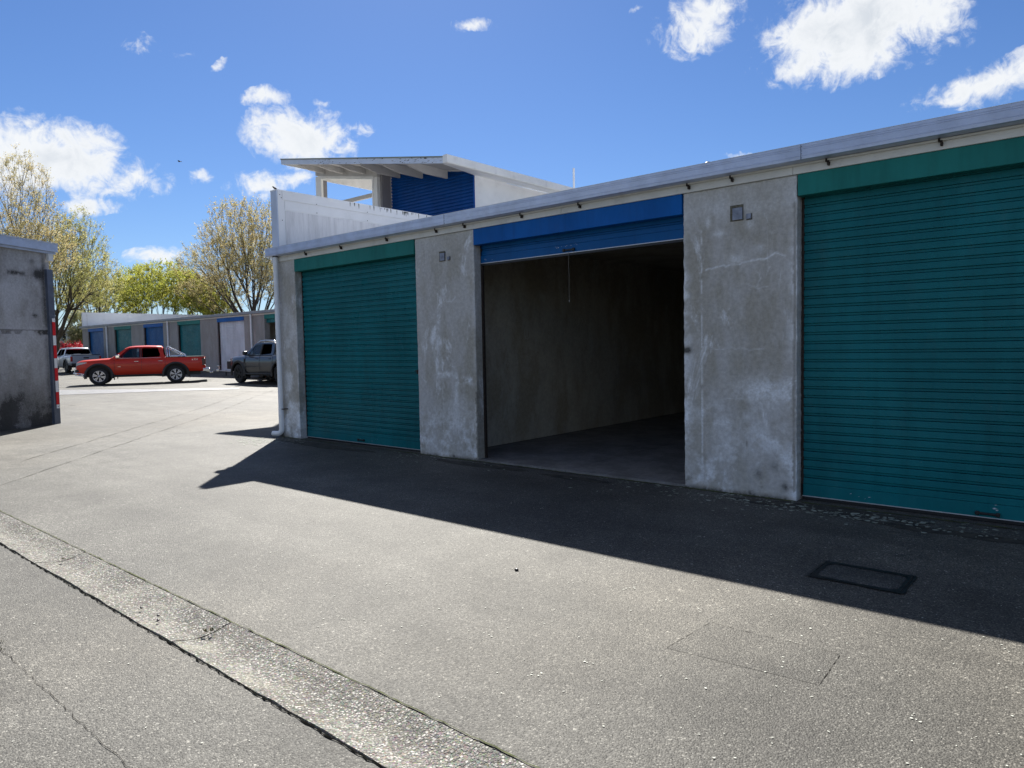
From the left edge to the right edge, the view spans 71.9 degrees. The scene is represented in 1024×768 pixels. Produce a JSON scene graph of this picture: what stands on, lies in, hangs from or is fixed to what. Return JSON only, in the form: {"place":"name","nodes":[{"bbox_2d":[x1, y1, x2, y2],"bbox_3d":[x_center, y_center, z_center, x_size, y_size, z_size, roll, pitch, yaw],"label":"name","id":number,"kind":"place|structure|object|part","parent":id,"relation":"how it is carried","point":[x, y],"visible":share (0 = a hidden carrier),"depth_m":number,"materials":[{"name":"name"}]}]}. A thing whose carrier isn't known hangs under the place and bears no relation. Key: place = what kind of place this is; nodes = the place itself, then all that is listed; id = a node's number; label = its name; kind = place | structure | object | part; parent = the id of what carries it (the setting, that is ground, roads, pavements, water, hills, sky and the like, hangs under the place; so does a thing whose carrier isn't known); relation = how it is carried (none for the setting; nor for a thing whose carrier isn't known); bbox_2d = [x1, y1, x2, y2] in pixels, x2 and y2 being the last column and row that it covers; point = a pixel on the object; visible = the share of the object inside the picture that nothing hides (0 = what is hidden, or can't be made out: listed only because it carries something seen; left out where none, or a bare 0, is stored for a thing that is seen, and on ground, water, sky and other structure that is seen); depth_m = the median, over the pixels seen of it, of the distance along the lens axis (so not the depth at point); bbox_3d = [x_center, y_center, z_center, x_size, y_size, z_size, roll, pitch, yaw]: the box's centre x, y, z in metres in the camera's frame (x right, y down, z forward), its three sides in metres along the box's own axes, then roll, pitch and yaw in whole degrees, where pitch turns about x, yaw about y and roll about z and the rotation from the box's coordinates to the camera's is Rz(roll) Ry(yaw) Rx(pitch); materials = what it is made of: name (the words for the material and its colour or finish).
{"place":"outdoors","nodes":[
{"label":"outdoors","id":0,"kind":"place"},
{"bbox_2d":[0,234,60,430],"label":"building","id":1,"kind":"structure","parent":0,"point":[27,372],"depth_m":14.61,"materials":[{"name":"concrete"}]},
{"bbox_2d":[52,318,59,407],"bbox_3d":[-9.856,-0.443,15.255,0.012,1.943,0.074,-1,3,11],"label":"hazard strip","id":2,"kind":"object","parent":1,"relation":"attached to","point":[55,362],"visible":1,"depth_m":15.25,"materials":[{"name":"red paint"}]},
{"bbox_2d":[280,154,572,215],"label":"level building","id":3,"kind":"structure","parent":0,"point":[435,185],"depth_m":18.07,"materials":[{"name":"grey paint"}]},
{"bbox_2d":[0,368,1023,767],"bbox_3d":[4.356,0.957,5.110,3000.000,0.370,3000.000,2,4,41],"label":"ground","id":4,"kind":"structure","parent":0,"point":[460,544],"depth_m":4.08,"materials":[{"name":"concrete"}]},
{"bbox_2d":[0,142,81,275],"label":"spring tree","id":5,"kind":"object","parent":4,"relation":"on","point":[11,229],"visible":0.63,"depth_m":48.10,"materials":[{"name":"green plant"}]},
{"bbox_2d":[4,653,132,767],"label":"pavement crack","id":6,"kind":"object","parent":4,"relation":"on","point":[72,715],"visible":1,"depth_m":2.92,"materials":[{"name":"concrete"}]},
{"bbox_2d":[57,347,100,372],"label":"pickup truck","id":7,"kind":"object","parent":4,"relation":"on","point":[68,360],"visible":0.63,"depth_m":48.37,"materials":[{"name":"silver metal"}]},
{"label":"rear window","id":8,"kind":"part","parent":7,"relation":"part of","materials":[{"name":"black glass"}]},
{"bbox_2d":[35,203,126,352],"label":"spring tree","id":9,"kind":"object","parent":4,"relation":"on","point":[83,277],"visible":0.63,"depth_m":58.79,"materials":[{"name":"green plant"}]},
{"bbox_2d":[0,558,213,649],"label":"moss tufts","id":10,"kind":"object","parent":4,"relation":"on","point":[211,629],"visible":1,"depth_m":3.78,"materials":[{"name":"green plant"}]},
{"bbox_2d":[5,405,233,483],"bbox_3d":[-7.607,0.473,19.561,0.050,0.226,23.859,-2,3,-8],"label":"pavement joint","id":11,"kind":"object","parent":4,"relation":"on","point":[99,451],"visible":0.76,"depth_m":10.51,"materials":[{"name":"concrete"}]},
{"bbox_2d":[73,345,213,384],"bbox_3d":[-17.111,-0.925,32.995,5.814,1.757,2.200,-3,3,-24],"label":"pickup truck","id":12,"kind":"object","parent":4,"relation":"on","point":[151,360],"visible":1,"depth_m":32.24,"materials":[{"name":"red paint"}]},
{"bbox_3d":[-16.554,-1.440,32.374,0.726,0.438,0.146,-3,3,-24],"label":"window","id":13,"kind":"part","parent":12,"relation":"part of","materials":[{"name":"black glass"}]},
{"bbox_2d":[59,388,238,394],"bbox_3d":[-14.664,0.287,26.534,8.975,0.074,2.734,0,3,13],"label":"sealed strip","id":14,"kind":"object","parent":4,"relation":"on","point":[65,392],"visible":0.86,"depth_m":26.61,"materials":[{"name":"concrete"}]},
{"bbox_2d":[79,309,275,370],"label":"storage block","id":15,"kind":"structure","parent":4,"relation":"on","point":[215,340],"depth_m":42.06,"materials":[{"name":"grey concrete"}]},
{"bbox_2d":[90,331,103,358],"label":"roller door","id":16,"kind":"structure","parent":15,"relation":"in","point":[97,341],"depth_m":52.31,"materials":[{"name":"blue paint"}]},
{"bbox_2d":[116,329,131,357],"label":"roller door","id":17,"kind":"structure","parent":15,"relation":"in","point":[124,340],"depth_m":49.07,"materials":[{"name":"teal paint"}]},
{"bbox_2d":[81,312,201,352],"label":"parapet wall","id":18,"kind":"structure","parent":15,"relation":"on","point":[89,319],"depth_m":55.61,"materials":[{"name":"white paint"}]},
{"bbox_2d":[146,327,163,347],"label":"roller door","id":19,"kind":"structure","parent":15,"relation":"in","point":[156,333],"depth_m":45.83,"materials":[{"name":"blue paint"}]},
{"bbox_2d":[180,324,200,355],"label":"roller door","id":20,"kind":"structure","parent":15,"relation":"in","point":[190,335],"depth_m":42.59,"materials":[{"name":"teal paint"}]},
{"bbox_2d":[220,321,244,369],"bbox_3d":[-15.517,-2.172,39.317,3.000,2.842,0.016,2,4,41],"label":"roller door","id":21,"kind":"structure","parent":15,"relation":"in","point":[232,337],"depth_m":39.46,"materials":[{"name":"paint"}]},
{"bbox_2d":[266,318,274,322],"bbox_3d":[-11.715,-3.335,35.970,2.940,0.320,0.040,2,4,41],"label":"roller door","id":22,"kind":"structure","parent":15,"relation":"in","point":[272,319],"depth_m":36.66,"materials":[{"name":"teal paint"}]},
{"bbox_2d":[0,543,382,767],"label":"pavement gap","id":23,"kind":"object","parent":4,"relation":"on","point":[364,756],"visible":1,"depth_m":3.21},
{"bbox_2d":[171,194,274,313],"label":"spring tree","id":24,"kind":"object","parent":4,"relation":"on","point":[260,270],"visible":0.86,"depth_m":58.66,"materials":[{"name":"green plant"}]},
{"bbox_2d":[216,365,265,377],"bbox_3d":[-12.332,-0.623,34.230,7.700,0.540,2.010,2,4,41],"label":"trailer","id":25,"kind":"object","parent":4,"relation":"on","point":[226,371],"visible":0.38,"depth_m":36.06,"materials":[{"name":"silver metal"}]},
{"bbox_2d":[227,340,277,382],"bbox_3d":[-9.802,-0.967,29.819,5.968,1.810,2.200,1,4,39],"label":"pickup truck","id":26,"kind":"object","parent":4,"relation":"on","point":[247,365],"visible":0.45,"depth_m":29.41,"materials":[{"name":"grey paint"}]},
{"bbox_3d":[-10.033,-1.428,28.972,0.726,0.438,0.146,1,4,39],"label":"window","id":27,"kind":"part","parent":26,"relation":"part of","materials":[{"name":"black glass"}]},
{"bbox_2d":[0,512,531,767],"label":"drainage channel","id":28,"kind":"object","parent":4,"relation":"in","point":[382,730],"visible":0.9,"depth_m":3.33,"materials":[{"name":"concrete"}]},
{"bbox_2d":[0,510,539,767],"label":"pavement gap","id":29,"kind":"object","parent":4,"relation":"on","point":[305,656],"visible":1,"depth_m":3.35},
{"bbox_2d":[14,472,1023,767],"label":"lichen specks","id":30,"kind":"object","parent":4,"relation":"on","point":[592,638],"visible":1,"depth_m":3.58,"materials":[{"name":"grey plant"}]},
{"bbox_2d":[233,437,1017,538],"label":"lichen patches","id":31,"kind":"object","parent":4,"relation":"on","point":[872,517],"visible":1,"depth_m":6.21,"materials":[{"name":"green plant"}]},
{"bbox_2d":[265,100,1023,525],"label":"storage block","id":32,"kind":"structure","parent":4,"relation":"on","point":[837,320],"depth_m":6.96,"materials":[{"name":"concrete"}]},
{"bbox_2d":[271,256,287,435],"bbox_3d":[-4.019,-0.633,12.076,0.310,3.066,0.109,0,3,20],"label":"downpipe","id":33,"kind":"object","parent":32,"relation":"attached to","point":[278,354],"visible":1,"depth_m":12.03,"materials":[{"name":"white plastic"}]},
{"bbox_2d":[270,189,429,246],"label":"parapet wall","id":34,"kind":"structure","parent":32,"relation":"on","point":[296,217],"depth_m":12.63,"materials":[{"name":"white paint"}]},
{"bbox_2d":[301,255,420,451],"bbox_3d":[-2.381,-0.514,10.972,2.987,2.929,0.065,2,4,41],"label":"roller door","id":35,"kind":"structure","parent":32,"relation":"in","point":[360,320],"depth_m":10.90,"materials":[{"name":"teal paint"}]},
{"bbox_2d":[573,168,574,187],"bbox_3d":[1.245,-3.301,14.085,0.041,1.980,0.041,2,4,41],"label":"vent pipe","id":36,"kind":"object","parent":32,"relation":"on","point":[573,177],"visible":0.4,"depth_m":14.03,"materials":[{"name":"white plastic"}]},
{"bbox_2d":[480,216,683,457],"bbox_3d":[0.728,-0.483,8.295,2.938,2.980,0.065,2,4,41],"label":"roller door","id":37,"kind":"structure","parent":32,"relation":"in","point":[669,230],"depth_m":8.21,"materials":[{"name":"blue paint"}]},
{"bbox_2d":[801,165,1023,525],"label":"roller door","id":38,"kind":"structure","parent":32,"relation":"in","point":[912,293],"depth_m":5.99,"materials":[{"name":"teal paint"}]},
{"bbox_2d":[280,440,1023,544],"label":"damp stain","id":39,"kind":"object","parent":4,"relation":"on","point":[864,515],"visible":1,"depth_m":6.23,"materials":[{"name":"grey concrete"}]},
{"bbox_2d":[288,437,1023,530],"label":"moss line","id":40,"kind":"object","parent":4,"relation":"on","point":[696,488],"visible":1,"depth_m":7.07,"materials":[{"name":"green plant"}]},
{"bbox_2d":[667,622,838,684],"bbox_3d":[1.167,1.294,3.411,0.700,0.001,0.439,2,4,41],"label":"asphalt patch","id":41,"kind":"object","parent":4,"relation":"on","point":[730,645],"visible":1,"depth_m":3.40,"materials":[{"name":"grey asphalt"}]},
{"bbox_2d":[807,560,916,593],"bbox_3d":[2.208,1.223,4.457,0.560,0.032,0.407,2,4,41],"label":"access cover","id":42,"kind":"object","parent":4,"relation":"on","point":[880,580],"visible":0.92,"depth_m":4.45,"materials":[{"name":"metal"}]},
{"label":"grass verge","id":43,"kind":"structure","parent":0,"visible":0},
{"bbox_2d":[61,330,67,342],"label":"shrub","id":44,"kind":"object","parent":43,"relation":"on","point":[64,337],"visible":0.19,"depth_m":81.88,"materials":[{"name":"green plant"}]},
{"bbox_2d":[60,340,82,350],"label":"red shrub","id":45,"kind":"object","parent":43,"relation":"on","point":[66,345],"visible":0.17,"depth_m":69.66,"materials":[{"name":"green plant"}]},
{"bbox_2d":[63,307,83,343],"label":"blossom shrub","id":46,"kind":"object","parent":43,"relation":"on","point":[74,333],"visible":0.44,"depth_m":72.73,"materials":[{"name":"green plant"}]},
{"bbox_2d":[61,270,133,317],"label":"round tree","id":47,"kind":"object","parent":43,"relation":"on","point":[104,309],"visible":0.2,"depth_m":82.56,"materials":[{"name":"green plant"}]},
{"bbox_2d":[112,258,206,314],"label":"round tree","id":48,"kind":"object","parent":43,"relation":"on","point":[137,282],"visible":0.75,"depth_m":67.29,"materials":[{"name":"green plant"}]},
{"bbox_2d":[178,274,236,314],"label":"round tree","id":49,"kind":"object","parent":43,"relation":"on","point":[209,312],"visible":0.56,"depth_m":63.96,"materials":[{"name":"green plant"}]}
]}

